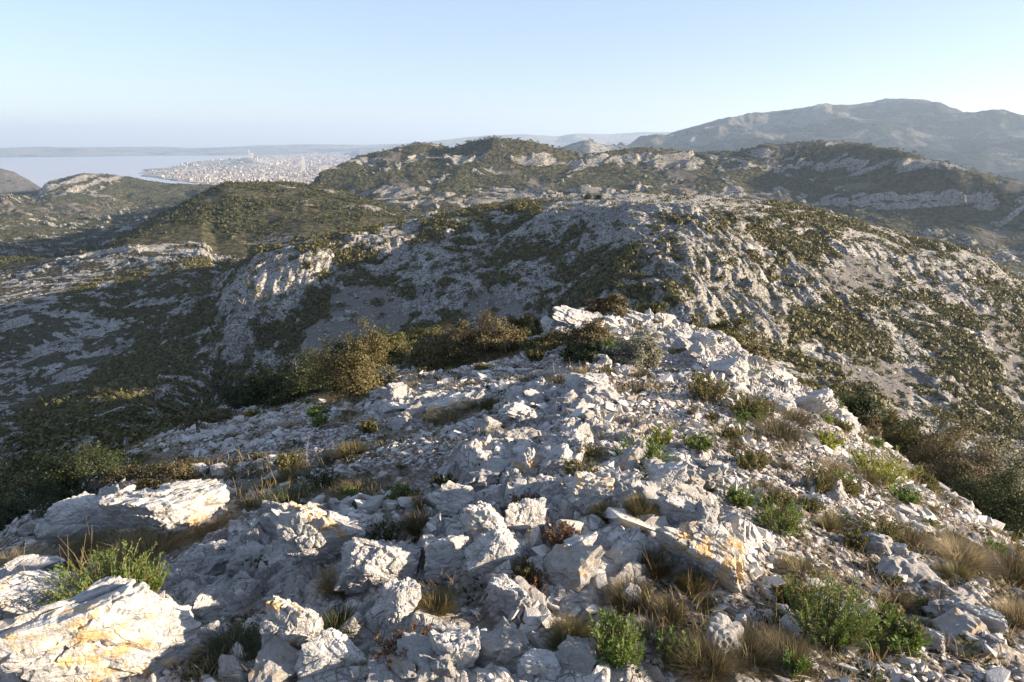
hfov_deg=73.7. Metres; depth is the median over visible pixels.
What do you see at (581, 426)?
limestone block
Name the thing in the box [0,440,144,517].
shrub
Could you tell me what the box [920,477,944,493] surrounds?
plant
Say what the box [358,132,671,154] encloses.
mountains
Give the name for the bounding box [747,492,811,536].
plant
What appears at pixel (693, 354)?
limestone block
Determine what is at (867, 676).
ground cover
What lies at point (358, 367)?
shrub
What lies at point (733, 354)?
limestone block
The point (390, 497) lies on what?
plant
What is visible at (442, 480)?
plant
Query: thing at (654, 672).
limestone block
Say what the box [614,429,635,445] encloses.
limestone block
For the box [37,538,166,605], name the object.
plant
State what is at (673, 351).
grass tuft
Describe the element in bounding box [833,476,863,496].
plant
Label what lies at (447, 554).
boulder
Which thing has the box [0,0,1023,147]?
sky
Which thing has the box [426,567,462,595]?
dead stems
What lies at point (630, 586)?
rock
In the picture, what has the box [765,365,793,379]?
limestone block
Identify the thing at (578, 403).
limestone block
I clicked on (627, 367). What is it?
limestone block
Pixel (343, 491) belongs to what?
plant
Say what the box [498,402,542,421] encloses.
rock slab
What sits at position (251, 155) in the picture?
hilltop church
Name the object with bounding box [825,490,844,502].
limestone block
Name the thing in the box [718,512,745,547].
rock
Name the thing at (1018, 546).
plant
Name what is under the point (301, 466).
dead stems
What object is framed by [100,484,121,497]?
limestone block
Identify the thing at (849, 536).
plant
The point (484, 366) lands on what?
plant
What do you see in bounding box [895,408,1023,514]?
shrub
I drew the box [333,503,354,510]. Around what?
limestone block
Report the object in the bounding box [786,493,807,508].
grass tuft
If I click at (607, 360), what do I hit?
boulder
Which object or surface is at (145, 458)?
plant
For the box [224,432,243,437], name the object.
cushion plant
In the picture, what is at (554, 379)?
grass tuft
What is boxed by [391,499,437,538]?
grass tuft
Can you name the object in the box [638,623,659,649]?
grass tuft
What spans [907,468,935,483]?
plant
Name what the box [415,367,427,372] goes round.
plant
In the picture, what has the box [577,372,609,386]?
rock
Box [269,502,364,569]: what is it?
boulder
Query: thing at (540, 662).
rock
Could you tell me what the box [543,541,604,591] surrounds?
limestone block
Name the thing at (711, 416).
plant
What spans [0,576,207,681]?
rock slab
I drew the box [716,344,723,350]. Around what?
limestone block
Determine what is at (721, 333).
limestone block
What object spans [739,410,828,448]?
grass tuft
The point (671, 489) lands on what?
limestone block
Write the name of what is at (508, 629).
limestone block
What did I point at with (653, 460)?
limestone block
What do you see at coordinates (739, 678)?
limestone block
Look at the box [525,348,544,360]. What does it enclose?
plant
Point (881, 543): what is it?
limestone block
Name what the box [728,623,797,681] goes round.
grass tuft
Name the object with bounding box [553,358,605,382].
dead stems
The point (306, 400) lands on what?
plant
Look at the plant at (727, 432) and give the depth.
5.76 m
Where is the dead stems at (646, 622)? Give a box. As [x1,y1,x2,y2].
[590,585,706,669]
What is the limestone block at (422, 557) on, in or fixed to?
on the ground at (264, 578)
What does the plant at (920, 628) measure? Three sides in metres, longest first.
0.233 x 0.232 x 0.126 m
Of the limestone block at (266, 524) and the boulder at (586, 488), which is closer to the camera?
the boulder at (586, 488)
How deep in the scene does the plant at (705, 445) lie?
4.98 m
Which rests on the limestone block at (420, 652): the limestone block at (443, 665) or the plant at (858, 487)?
the limestone block at (443, 665)
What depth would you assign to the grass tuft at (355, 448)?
5.73 m
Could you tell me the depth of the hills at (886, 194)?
1236.67 m
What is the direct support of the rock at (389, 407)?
on the ground at (264, 578)
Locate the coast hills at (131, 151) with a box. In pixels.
[0,144,392,156]
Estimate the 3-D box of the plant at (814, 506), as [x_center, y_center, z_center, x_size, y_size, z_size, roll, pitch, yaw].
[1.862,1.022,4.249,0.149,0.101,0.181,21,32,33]
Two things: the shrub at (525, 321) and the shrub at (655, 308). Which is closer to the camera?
the shrub at (525, 321)
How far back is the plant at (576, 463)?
4.08 m
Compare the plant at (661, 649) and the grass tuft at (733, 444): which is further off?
the grass tuft at (733, 444)
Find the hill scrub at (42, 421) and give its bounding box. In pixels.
[0,189,1023,538]
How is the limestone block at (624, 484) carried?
on the ground at (264, 578)
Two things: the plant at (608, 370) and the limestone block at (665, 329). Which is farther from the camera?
the limestone block at (665, 329)
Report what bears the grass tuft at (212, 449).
on the ground at (264, 578)
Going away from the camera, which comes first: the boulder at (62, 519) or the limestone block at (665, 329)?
the boulder at (62, 519)
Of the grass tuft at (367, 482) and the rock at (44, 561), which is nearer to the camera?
the rock at (44, 561)
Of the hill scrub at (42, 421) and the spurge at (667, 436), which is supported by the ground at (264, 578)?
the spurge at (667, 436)
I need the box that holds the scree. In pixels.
[0,191,1023,457]
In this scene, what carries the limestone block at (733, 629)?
on the ground at (264, 578)
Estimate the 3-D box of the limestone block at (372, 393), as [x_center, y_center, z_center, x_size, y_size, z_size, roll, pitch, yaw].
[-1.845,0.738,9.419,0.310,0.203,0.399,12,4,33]
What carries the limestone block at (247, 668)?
on the ground at (264, 578)
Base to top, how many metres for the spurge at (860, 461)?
0.279 m
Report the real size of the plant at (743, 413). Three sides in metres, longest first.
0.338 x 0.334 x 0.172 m
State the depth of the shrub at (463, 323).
15.03 m
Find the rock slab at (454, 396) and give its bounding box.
[424,392,471,411]
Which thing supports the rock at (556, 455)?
on the ground at (264, 578)
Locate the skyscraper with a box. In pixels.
[301,156,305,170]
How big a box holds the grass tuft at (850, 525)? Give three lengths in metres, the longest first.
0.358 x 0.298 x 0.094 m
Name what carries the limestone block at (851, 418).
on the ground at (264, 578)
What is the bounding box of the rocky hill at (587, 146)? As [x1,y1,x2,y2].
[560,140,622,153]
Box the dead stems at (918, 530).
[871,514,951,547]
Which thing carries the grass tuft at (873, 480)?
on the ground at (264, 578)
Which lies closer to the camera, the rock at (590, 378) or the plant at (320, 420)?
the rock at (590, 378)
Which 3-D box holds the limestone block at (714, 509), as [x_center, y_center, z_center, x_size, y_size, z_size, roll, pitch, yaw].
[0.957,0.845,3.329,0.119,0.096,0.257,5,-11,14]
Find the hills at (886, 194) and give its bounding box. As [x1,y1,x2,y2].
[0,137,1023,277]
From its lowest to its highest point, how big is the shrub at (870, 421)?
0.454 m
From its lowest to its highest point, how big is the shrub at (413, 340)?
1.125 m
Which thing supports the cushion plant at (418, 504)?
on the ground at (264, 578)
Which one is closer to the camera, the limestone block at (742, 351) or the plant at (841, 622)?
the plant at (841, 622)
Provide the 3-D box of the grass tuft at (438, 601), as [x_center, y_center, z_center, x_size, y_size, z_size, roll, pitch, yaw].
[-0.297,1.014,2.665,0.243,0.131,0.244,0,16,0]
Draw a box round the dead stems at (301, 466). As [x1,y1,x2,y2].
[248,435,339,487]
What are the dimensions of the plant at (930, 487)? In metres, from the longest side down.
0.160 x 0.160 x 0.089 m
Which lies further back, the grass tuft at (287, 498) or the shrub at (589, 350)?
the shrub at (589, 350)
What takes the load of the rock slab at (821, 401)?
on the ground at (264, 578)
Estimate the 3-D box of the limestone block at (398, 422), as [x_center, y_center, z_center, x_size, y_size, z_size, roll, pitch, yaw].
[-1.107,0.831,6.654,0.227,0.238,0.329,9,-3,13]
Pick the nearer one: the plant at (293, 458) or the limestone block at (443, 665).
the limestone block at (443, 665)
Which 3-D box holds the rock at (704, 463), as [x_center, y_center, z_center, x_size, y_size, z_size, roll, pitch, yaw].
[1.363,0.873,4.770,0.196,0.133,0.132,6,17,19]
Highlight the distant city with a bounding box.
[144,151,358,184]
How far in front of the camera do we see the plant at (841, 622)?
2.62 m
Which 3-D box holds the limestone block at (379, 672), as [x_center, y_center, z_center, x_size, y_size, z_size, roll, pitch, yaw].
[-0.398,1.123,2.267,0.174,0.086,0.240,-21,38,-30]
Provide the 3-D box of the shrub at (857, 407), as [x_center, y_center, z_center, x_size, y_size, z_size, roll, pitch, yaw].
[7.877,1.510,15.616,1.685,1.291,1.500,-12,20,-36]
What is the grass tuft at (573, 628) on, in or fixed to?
on the ground at (264, 578)
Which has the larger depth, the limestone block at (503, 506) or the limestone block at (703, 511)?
the limestone block at (503, 506)
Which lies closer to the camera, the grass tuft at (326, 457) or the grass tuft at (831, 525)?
the grass tuft at (831, 525)
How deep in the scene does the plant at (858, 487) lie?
5.19 m
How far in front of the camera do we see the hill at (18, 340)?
299.95 m
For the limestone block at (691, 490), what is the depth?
3.89 m
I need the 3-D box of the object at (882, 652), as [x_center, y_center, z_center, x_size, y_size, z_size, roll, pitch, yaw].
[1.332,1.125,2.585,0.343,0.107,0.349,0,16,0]
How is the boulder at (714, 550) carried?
on the ground at (264, 578)
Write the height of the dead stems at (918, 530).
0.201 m
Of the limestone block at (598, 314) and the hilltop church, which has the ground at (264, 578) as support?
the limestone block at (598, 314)
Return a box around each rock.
[0,554,64,576]
[169,552,204,585]
[182,586,233,623]
[197,620,222,645]
[294,628,366,678]
[338,611,369,646]
[381,402,407,412]
[382,577,421,630]
[426,403,441,415]
[429,626,480,668]
[486,573,531,614]
[504,497,546,532]
[510,448,540,476]
[520,648,560,677]
[538,443,572,474]
[538,475,563,503]
[563,531,597,548]
[564,373,584,392]
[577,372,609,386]
[621,582,641,603]
[647,460,688,489]
[661,452,698,468]
[694,458,721,468]
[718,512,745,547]
[798,494,833,508]
[890,542,908,557]
[952,602,1008,633]
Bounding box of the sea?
[0,155,264,187]
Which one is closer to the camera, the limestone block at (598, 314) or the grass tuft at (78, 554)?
the grass tuft at (78, 554)
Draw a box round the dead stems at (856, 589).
[813,561,883,614]
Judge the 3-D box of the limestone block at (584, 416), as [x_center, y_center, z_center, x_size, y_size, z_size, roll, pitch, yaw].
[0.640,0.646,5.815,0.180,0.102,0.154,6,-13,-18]
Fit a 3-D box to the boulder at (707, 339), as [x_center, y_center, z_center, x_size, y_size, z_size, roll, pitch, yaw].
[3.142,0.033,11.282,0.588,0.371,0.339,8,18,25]
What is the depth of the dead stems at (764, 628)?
2.58 m
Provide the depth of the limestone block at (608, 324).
14.76 m
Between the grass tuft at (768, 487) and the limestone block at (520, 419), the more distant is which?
the limestone block at (520, 419)
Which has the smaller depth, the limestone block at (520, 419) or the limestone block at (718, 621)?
the limestone block at (718, 621)
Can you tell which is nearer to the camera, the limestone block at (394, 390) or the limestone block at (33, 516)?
the limestone block at (33, 516)
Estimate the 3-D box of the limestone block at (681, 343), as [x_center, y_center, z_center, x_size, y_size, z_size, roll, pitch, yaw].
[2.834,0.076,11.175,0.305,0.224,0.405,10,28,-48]
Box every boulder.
[34,491,117,542]
[97,479,229,538]
[259,595,323,648]
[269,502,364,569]
[333,537,423,595]
[422,535,471,582]
[438,481,479,516]
[460,501,507,541]
[464,526,521,575]
[550,305,598,328]
[567,471,614,516]
[593,354,611,365]
[599,315,625,326]
[654,519,744,594]
[657,494,696,524]
[688,331,718,354]
[904,620,945,650]
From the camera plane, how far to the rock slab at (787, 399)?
7.96 m
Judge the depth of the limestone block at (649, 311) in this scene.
23.20 m
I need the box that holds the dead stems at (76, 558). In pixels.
[14,510,127,580]
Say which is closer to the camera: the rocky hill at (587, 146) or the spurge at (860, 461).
the spurge at (860, 461)
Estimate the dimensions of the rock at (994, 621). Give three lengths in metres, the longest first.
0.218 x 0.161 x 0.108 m
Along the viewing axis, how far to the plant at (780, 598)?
2.87 m
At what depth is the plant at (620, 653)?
2.26 m
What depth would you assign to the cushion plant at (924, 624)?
2.93 m
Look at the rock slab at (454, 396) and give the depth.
7.29 m
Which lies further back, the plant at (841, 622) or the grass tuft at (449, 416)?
the grass tuft at (449, 416)
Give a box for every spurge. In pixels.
[607,432,678,465]
[644,424,674,443]
[843,444,923,487]
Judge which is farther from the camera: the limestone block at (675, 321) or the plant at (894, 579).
the limestone block at (675, 321)
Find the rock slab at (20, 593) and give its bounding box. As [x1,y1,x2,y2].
[0,569,91,619]
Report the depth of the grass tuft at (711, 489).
4.23 m
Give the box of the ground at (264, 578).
[0,314,1023,681]
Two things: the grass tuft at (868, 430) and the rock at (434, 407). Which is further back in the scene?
the grass tuft at (868, 430)
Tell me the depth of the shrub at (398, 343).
14.37 m
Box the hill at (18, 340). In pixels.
[0,192,1023,497]
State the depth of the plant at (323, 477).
5.01 m
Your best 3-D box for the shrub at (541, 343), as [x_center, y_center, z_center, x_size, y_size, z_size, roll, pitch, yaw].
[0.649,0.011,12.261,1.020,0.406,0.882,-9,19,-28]
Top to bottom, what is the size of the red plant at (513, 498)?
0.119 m
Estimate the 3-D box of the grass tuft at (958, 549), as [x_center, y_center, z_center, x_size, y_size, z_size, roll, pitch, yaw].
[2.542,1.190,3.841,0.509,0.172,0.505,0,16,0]
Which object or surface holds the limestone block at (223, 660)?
on the ground at (264, 578)
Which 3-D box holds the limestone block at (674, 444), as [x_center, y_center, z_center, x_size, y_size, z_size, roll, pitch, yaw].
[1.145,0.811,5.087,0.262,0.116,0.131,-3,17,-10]
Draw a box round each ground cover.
[3,324,1023,681]
[14,318,1022,681]
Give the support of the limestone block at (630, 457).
on the ground at (264, 578)
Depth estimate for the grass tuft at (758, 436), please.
6.09 m
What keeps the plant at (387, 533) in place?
on the ground at (264, 578)
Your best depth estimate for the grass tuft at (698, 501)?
3.37 m
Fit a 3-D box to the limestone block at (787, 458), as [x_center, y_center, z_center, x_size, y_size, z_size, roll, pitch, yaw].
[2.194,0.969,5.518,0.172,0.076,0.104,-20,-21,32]
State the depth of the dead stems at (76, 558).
3.26 m
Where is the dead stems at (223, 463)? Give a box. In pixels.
[192,448,241,478]
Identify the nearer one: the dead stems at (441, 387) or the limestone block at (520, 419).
the limestone block at (520, 419)
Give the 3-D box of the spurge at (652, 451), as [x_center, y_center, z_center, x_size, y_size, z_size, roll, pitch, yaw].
[0.879,0.765,4.647,0.482,0.177,0.438,0,16,0]
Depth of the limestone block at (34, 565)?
3.73 m
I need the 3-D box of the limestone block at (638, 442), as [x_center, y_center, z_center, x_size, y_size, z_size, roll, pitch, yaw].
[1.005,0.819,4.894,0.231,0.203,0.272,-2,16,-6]
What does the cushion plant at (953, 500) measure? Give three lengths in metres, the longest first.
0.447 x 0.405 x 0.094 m
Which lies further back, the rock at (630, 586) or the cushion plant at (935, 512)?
the cushion plant at (935, 512)
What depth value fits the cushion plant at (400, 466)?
5.03 m
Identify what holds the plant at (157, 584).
on the ground at (264, 578)
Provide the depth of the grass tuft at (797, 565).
3.25 m
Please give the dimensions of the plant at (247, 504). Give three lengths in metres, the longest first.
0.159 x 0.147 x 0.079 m
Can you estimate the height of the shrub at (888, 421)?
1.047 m
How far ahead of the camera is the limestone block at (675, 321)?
20.30 m
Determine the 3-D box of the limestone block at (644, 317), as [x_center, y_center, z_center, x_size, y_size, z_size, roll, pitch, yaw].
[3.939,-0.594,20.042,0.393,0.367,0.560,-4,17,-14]
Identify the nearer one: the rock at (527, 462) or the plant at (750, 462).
the rock at (527, 462)
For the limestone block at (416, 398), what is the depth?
8.04 m
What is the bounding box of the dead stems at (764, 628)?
[707,596,779,639]
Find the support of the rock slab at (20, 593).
on the ground at (264, 578)
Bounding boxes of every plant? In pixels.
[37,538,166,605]
[111,450,125,459]
[112,551,171,594]
[130,451,144,461]
[135,456,150,463]
[155,444,170,452]
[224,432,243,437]
[236,498,257,511]
[245,409,260,415]
[250,452,265,461]
[251,477,278,490]
[273,449,305,473]
[297,469,344,491]
[300,398,314,404]
[304,404,331,416]
[311,413,329,427]
[333,406,359,417]
[338,485,362,499]
[355,416,378,433]
[365,520,407,541]
[368,619,435,678]
[386,481,414,499]
[390,484,423,505]
[394,462,406,469]
[405,494,437,510]
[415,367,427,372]
[429,415,449,425]
[429,472,457,488]
[469,397,498,411]
[473,362,490,370]
[508,488,538,502]
[509,563,549,594]
[510,556,538,580]
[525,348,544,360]
[541,518,584,546]
[561,450,605,477]
[584,606,646,669]
[598,365,617,374]
[600,338,618,349]
[630,385,647,392]
[654,624,699,668]
[679,429,713,451]
[683,370,732,404]
[704,411,718,419]
[717,423,742,438]
[721,389,781,418]
[724,482,759,507]
[730,447,770,472]
[732,405,767,423]
[732,417,745,425]
[744,449,772,462]
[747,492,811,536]
[756,486,796,508]
[769,573,820,611]
[772,459,793,469]
[777,567,886,651]
[782,645,814,678]
[798,495,823,513]
[801,460,840,494]
[807,430,845,449]
[820,411,835,423]
[820,469,859,490]
[833,416,856,432]
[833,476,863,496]
[838,400,844,408]
[841,528,869,549]
[845,477,862,498]
[851,503,912,541]
[860,608,934,659]
[865,436,883,448]
[869,604,928,649]
[872,586,924,617]
[876,600,897,613]
[879,572,905,586]
[887,482,922,503]
[903,592,937,616]
[905,614,937,629]
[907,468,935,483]
[918,501,944,519]
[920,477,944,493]
[920,482,935,490]
[923,518,937,527]
[931,523,976,545]
[935,491,969,510]
[983,538,1008,554]
[1005,532,1020,543]
[1009,541,1023,552]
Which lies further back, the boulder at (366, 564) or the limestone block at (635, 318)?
the limestone block at (635, 318)
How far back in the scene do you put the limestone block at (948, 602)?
3.10 m
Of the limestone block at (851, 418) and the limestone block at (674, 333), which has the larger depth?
the limestone block at (674, 333)
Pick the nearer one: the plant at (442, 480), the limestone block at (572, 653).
the limestone block at (572, 653)
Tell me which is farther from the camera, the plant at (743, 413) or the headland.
the headland
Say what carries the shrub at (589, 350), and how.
on the ground at (264, 578)
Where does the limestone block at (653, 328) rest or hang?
on the ground at (264, 578)
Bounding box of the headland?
[0,169,40,193]
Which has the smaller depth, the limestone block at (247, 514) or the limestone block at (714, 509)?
the limestone block at (714, 509)
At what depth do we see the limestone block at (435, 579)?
2.97 m
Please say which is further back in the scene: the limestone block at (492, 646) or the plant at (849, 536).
the plant at (849, 536)
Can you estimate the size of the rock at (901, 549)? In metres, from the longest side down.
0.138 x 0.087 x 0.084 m
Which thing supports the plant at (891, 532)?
on the ground at (264, 578)
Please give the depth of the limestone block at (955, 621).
2.86 m
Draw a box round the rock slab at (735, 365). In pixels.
[706,356,749,378]
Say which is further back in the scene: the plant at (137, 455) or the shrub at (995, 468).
the shrub at (995, 468)
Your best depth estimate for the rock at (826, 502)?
4.41 m
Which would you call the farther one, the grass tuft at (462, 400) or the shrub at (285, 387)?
the shrub at (285, 387)
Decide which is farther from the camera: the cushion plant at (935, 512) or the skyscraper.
the skyscraper
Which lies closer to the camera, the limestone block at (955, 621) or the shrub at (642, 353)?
the limestone block at (955, 621)
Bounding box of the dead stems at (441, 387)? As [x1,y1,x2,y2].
[436,376,457,389]
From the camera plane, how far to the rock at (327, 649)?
2.33 m
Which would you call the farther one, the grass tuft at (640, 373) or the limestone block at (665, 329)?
the limestone block at (665, 329)
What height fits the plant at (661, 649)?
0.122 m
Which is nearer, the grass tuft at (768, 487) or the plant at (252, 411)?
the grass tuft at (768, 487)
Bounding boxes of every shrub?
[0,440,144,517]
[0,495,34,531]
[83,455,208,493]
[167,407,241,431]
[205,377,288,409]
[225,345,340,410]
[292,315,399,397]
[324,322,409,359]
[347,329,412,367]
[393,334,453,370]
[395,323,446,351]
[407,342,473,371]
[416,317,471,350]
[430,308,525,364]
[496,328,531,350]
[507,312,543,336]
[518,329,566,351]
[550,316,616,346]
[554,340,612,363]
[581,191,591,199]
[582,292,635,317]
[595,193,603,198]
[599,327,667,370]
[634,301,669,313]
[689,315,764,350]
[740,342,773,364]
[833,380,887,418]
[857,415,885,436]
[878,406,904,438]
[881,399,963,463]
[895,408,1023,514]
[913,454,1000,509]
[921,431,1023,514]
[948,452,1023,540]
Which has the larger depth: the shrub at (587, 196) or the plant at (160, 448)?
the shrub at (587, 196)
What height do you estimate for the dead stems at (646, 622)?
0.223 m
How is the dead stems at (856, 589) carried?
on the ground at (264, 578)
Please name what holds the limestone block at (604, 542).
on the ground at (264, 578)
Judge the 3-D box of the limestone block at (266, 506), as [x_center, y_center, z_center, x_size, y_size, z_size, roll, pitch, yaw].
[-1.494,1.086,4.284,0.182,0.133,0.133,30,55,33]
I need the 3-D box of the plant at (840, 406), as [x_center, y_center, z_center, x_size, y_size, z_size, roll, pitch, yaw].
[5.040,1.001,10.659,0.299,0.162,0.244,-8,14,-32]
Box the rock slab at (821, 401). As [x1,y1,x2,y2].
[795,387,839,414]
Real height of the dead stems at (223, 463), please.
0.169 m
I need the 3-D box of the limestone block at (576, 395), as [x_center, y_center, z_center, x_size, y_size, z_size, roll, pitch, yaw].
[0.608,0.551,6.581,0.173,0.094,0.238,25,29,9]
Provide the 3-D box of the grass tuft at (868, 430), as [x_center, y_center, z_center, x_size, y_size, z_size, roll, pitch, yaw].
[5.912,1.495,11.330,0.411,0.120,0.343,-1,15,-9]
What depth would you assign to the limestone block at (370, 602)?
2.77 m
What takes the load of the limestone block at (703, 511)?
on the ground at (264, 578)
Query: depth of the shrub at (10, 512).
7.24 m
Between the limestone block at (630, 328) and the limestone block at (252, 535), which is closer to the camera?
the limestone block at (252, 535)
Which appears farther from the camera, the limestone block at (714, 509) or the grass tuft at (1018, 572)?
the grass tuft at (1018, 572)
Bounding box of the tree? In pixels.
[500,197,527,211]
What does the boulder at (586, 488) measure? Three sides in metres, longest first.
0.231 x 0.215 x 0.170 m
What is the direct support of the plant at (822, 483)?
on the ground at (264, 578)
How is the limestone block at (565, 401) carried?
on the ground at (264, 578)
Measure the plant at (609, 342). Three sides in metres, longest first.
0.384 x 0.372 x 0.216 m
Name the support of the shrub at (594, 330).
on the ground at (264, 578)
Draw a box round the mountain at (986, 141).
[609,98,1023,182]
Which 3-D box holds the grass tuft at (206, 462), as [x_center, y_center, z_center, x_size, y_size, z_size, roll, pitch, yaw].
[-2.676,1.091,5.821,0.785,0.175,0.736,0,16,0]
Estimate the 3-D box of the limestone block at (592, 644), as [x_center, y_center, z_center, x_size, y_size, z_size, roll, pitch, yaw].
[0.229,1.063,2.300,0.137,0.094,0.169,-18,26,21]
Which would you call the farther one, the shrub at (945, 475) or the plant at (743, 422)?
the shrub at (945, 475)
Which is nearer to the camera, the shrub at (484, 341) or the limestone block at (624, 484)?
the limestone block at (624, 484)
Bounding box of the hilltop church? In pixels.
[248,149,253,157]
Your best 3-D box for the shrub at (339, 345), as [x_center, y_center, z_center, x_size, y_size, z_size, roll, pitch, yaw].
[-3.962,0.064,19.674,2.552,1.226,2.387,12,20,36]
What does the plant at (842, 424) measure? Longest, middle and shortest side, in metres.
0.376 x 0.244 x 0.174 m
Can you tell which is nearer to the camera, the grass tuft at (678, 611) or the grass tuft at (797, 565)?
the grass tuft at (678, 611)
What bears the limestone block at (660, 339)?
on the ground at (264, 578)
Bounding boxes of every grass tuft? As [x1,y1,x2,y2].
[0,541,61,566]
[41,524,133,571]
[60,535,91,551]
[84,523,209,570]
[151,499,251,554]
[152,453,235,487]
[173,617,262,681]
[208,447,218,452]
[217,639,300,681]
[240,478,330,517]
[271,464,308,484]
[306,559,355,603]
[307,384,369,406]
[312,451,343,462]
[318,601,369,643]
[323,472,390,498]
[327,439,375,460]
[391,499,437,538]
[401,377,439,389]
[411,584,465,621]
[416,407,474,430]
[444,398,479,412]
[532,597,604,672]
[545,373,565,383]
[574,366,594,373]
[583,442,612,459]
[583,500,618,524]
[592,571,667,618]
[617,486,662,520]
[624,368,658,379]
[636,543,682,581]
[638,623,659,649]
[640,592,698,632]
[654,625,758,681]
[665,565,718,600]
[668,346,682,353]
[669,495,718,520]
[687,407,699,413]
[687,592,721,610]
[703,482,723,492]
[722,435,752,451]
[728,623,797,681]
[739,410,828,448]
[743,432,761,440]
[745,477,783,497]
[745,615,835,681]
[754,503,795,518]
[768,548,836,582]
[776,405,825,429]
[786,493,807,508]
[807,512,848,532]
[809,456,857,477]
[815,511,869,532]
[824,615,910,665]
[851,465,886,488]
[863,428,876,435]
[877,524,940,551]
[916,531,1014,584]
[929,560,961,582]
[935,555,983,585]
[966,537,1023,589]
[983,591,1023,630]
[1010,543,1023,552]
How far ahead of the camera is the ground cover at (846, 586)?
5.19 m
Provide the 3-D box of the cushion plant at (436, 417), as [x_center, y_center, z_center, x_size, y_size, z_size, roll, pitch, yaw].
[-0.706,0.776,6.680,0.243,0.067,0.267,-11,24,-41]
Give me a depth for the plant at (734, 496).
4.07 m
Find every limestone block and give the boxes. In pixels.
[0,561,40,579]
[16,518,43,536]
[29,512,43,520]
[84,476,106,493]
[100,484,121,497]
[200,553,233,575]
[211,528,228,541]
[218,654,248,681]
[223,548,263,578]
[224,512,249,524]
[228,660,254,681]
[244,528,258,541]
[248,635,300,681]
[257,500,278,514]
[258,513,277,540]
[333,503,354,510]
[358,642,369,656]
[363,597,377,615]
[366,654,407,681]
[368,390,377,398]
[376,386,386,397]
[382,382,406,399]
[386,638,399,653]
[387,415,409,431]
[388,654,422,681]
[395,632,460,681]
[403,401,425,418]
[404,499,419,516]
[407,395,421,400]
[414,543,424,565]
[416,566,441,583]
[429,654,455,678]
[437,461,459,482]
[459,504,466,518]
[465,471,477,482]
[468,456,513,485]
[471,416,502,428]
[471,472,489,491]
[473,389,489,399]
[474,629,527,673]
[495,427,541,442]
[495,616,526,664]
[499,498,507,510]
[506,481,541,505]
[513,576,549,610]
[514,388,549,402]
[516,414,524,421]
[536,443,580,462]
[541,315,550,322]
[542,392,551,400]
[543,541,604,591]
[544,414,559,424]
[550,397,574,407]
[555,326,569,332]
[555,422,593,436]
[555,634,596,674]
[558,636,597,676]
[568,389,581,399]
[569,398,587,408]
[577,411,595,419]
[580,383,608,397]
[591,387,626,405]
[592,312,603,316]
[593,537,610,549]
[595,466,634,502]
[604,321,618,328]
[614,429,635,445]
[616,445,642,471]
[617,365,634,370]
[626,313,643,322]
[627,326,634,331]
[629,481,659,512]
[635,439,663,455]
[639,315,653,319]
[639,457,647,467]
[643,325,656,332]
[643,457,664,472]
[645,308,652,314]
[645,664,664,681]
[650,331,666,338]
[652,336,664,342]
[653,313,675,322]
[656,440,682,452]
[656,490,675,496]
[660,326,672,332]
[662,319,674,326]
[666,328,689,338]
[667,486,678,495]
[669,327,686,335]
[672,319,679,324]
[673,336,692,350]
[676,483,711,504]
[681,323,691,330]
[685,468,695,484]
[688,341,704,359]
[689,352,700,358]
[690,499,718,525]
[692,473,704,488]
[699,467,722,488]
[702,612,742,657]
[706,504,719,520]
[711,330,726,338]
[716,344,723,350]
[716,413,734,426]
[720,621,743,638]
[721,673,754,681]
[724,336,740,347]
[728,351,748,362]
[734,347,748,357]
[747,370,760,379]
[748,355,768,366]
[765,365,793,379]
[778,456,794,462]
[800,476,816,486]
[823,478,848,497]
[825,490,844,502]
[831,407,853,416]
[835,414,859,434]
[853,532,892,558]
[875,555,941,583]
[921,594,974,618]
[928,607,989,643]
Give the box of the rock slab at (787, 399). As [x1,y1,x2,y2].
[759,387,795,412]
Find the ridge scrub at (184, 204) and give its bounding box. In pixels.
[0,136,1023,279]
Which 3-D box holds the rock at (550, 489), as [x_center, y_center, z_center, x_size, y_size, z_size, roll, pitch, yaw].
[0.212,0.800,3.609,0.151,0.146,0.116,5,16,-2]
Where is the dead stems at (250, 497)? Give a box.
[229,467,296,512]
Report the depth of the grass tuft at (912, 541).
4.09 m
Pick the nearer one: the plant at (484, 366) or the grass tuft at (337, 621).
the grass tuft at (337, 621)
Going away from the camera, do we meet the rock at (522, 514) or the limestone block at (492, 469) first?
the rock at (522, 514)
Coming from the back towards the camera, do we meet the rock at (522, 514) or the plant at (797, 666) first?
the rock at (522, 514)
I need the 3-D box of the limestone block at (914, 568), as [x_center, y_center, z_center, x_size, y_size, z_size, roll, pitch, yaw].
[1.995,1.210,3.505,0.336,0.190,0.229,-28,45,-1]
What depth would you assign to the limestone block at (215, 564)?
3.51 m
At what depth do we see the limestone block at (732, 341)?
17.39 m
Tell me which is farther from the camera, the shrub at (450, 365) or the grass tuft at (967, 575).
the shrub at (450, 365)
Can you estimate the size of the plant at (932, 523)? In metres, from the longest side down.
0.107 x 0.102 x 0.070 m
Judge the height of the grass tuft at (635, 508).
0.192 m
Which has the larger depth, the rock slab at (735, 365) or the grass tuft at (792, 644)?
the rock slab at (735, 365)
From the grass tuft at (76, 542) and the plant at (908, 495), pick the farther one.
the plant at (908, 495)

